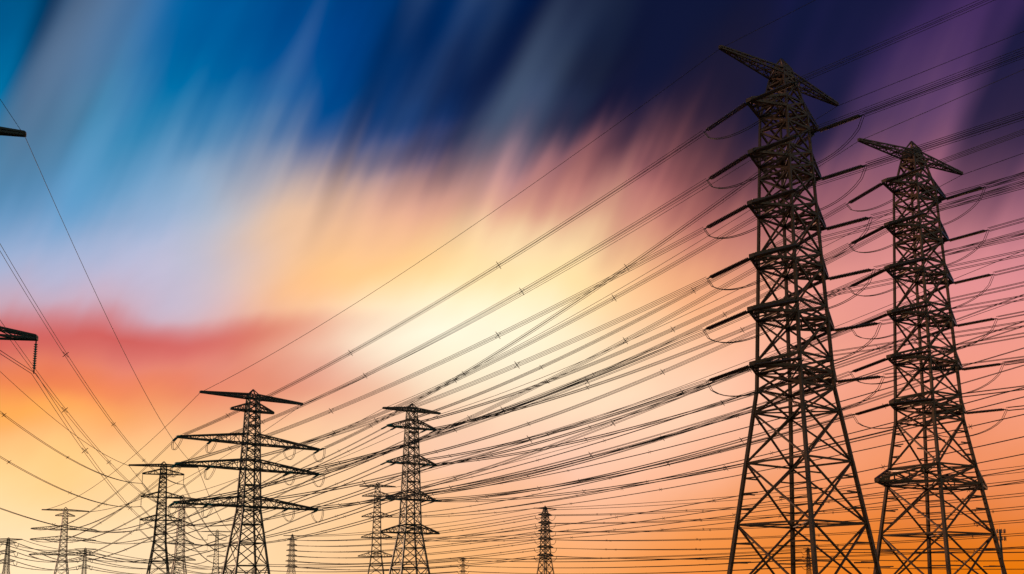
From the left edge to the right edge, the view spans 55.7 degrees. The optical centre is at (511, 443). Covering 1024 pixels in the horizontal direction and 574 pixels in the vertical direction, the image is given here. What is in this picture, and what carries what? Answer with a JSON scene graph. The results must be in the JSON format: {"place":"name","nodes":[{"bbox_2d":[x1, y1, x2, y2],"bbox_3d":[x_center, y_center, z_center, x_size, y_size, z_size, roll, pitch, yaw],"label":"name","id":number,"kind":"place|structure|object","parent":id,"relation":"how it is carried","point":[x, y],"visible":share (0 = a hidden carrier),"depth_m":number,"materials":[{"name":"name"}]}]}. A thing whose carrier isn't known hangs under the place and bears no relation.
{"place":"outdoors","nodes":[
{"label":"outdoors","id":0,"kind":"place"},
{"bbox_2d":[0,0,1023,573],"label":"sky","id":1,"kind":"structure","parent":0,"point":[227,179],"materials":[{"name":"multicoloured"}]},
{"label":"ground","id":2,"kind":"structure","parent":0,"visible":0},
{"bbox_2d":[0,537,22,573],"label":"pylon","id":3,"kind":"object","parent":2,"relation":"on","point":[6,556],"visible":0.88,"depth_m":721.68,"materials":[{"name":"grey metal"}]},
{"bbox_2d":[0,126,37,340],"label":"pylon","id":4,"kind":"object","parent":2,"relation":"on","point":[20,335],"visible":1,"depth_m":90.03,"materials":[{"name":"grey metal"}]},
{"bbox_2d":[0,0,1023,573],"bbox_3d":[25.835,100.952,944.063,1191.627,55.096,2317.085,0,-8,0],"label":"conductors","id":5,"kind":"object","parent":4,"relation":"attached to","point":[500,446],"visible":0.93,"depth_m":202.47,"materials":[{"name":"grey"}]},
{"bbox_2d":[29,507,95,573],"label":"pylon","id":6,"kind":"object","parent":2,"relation":"on","point":[64,510],"visible":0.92,"depth_m":529.64,"materials":[{"name":"grey metal"}]},
{"bbox_2d":[129,461,198,573],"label":"pylon","id":7,"kind":"object","parent":2,"relation":"on","point":[163,486],"visible":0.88,"depth_m":335.96,"materials":[{"name":"grey metal"}]},
{"bbox_2d":[162,495,195,573],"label":"pylon","id":8,"kind":"object","parent":2,"relation":"on","point":[174,567],"visible":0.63,"depth_m":616.06,"materials":[{"name":"grey metal"}]},
{"bbox_2d":[201,530,229,573],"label":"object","id":9,"kind":"object","parent":2,"relation":"on","point":[218,556],"visible":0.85,"depth_m":738.12,"materials":[{"name":"grey metal"}]},
{"bbox_2d":[172,389,319,573],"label":"pylon","id":10,"kind":"object","parent":2,"relation":"on","point":[249,397],"visible":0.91,"depth_m":260.70,"materials":[{"name":"grey metal"}]},
{"bbox_2d":[358,482,395,573],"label":"pylon","id":11,"kind":"object","parent":2,"relation":"on","point":[374,553],"visible":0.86,"depth_m":541.59,"materials":[{"name":"grey metal"}]},
{"bbox_2d":[379,404,440,573],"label":"pylon","id":12,"kind":"object","parent":2,"relation":"on","point":[413,526],"visible":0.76,"depth_m":306.88,"materials":[{"name":"grey metal"}]},
{"bbox_2d":[537,506,555,573],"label":"pylon","id":13,"kind":"object","parent":2,"relation":"on","point":[545,555],"visible":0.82,"depth_m":650.93,"materials":[{"name":"grey metal"}]},
{"bbox_2d":[16,344,554,561],"bbox_3d":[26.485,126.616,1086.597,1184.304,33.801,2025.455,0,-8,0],"label":"glass insulators","id":14,"kind":"object","parent":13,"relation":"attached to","point":[174,439],"visible":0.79,"depth_m":271.45,"materials":[{"name":"black glass"}]},
{"bbox_2d":[718,45,881,573],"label":"pylon","id":15,"kind":"object","parent":2,"relation":"on","point":[782,73],"visible":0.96,"depth_m":121.17,"materials":[{"name":"metal"}]},
{"bbox_2d":[33,81,1005,528],"bbox_3d":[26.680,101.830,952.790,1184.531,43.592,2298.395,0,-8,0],"label":"line hardware","id":16,"kind":"object","parent":15,"relation":"hanging from","point":[709,277],"visible":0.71,"depth_m":126.25,"materials":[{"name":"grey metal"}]},
{"bbox_2d":[857,138,1006,573],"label":"pylon","id":17,"kind":"object","parent":2,"relation":"on","point":[932,190],"visible":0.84,"depth_m":144.53,"materials":[{"name":"metal"}]},
{"bbox_2d":[995,524,1006,573],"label":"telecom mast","id":18,"kind":"object","parent":2,"relation":"on","point":[1000,539],"visible":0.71,"depth_m":479.69,"materials":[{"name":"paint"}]},
{"bbox_3d":[278.910,-60.327,-181.374,24.174,70.369,13.992,4,-9,-26],"label":"pylon","id":19,"kind":"object","parent":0,"visible":0},
{"bbox_2d":[706,82,1003,422],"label":"brown insulators","id":20,"kind":"object","parent":19,"relation":"attached to","point":[870,322],"visible":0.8,"depth_m":125.55,"materials":[{"name":"brown ceramic"}]}
]}

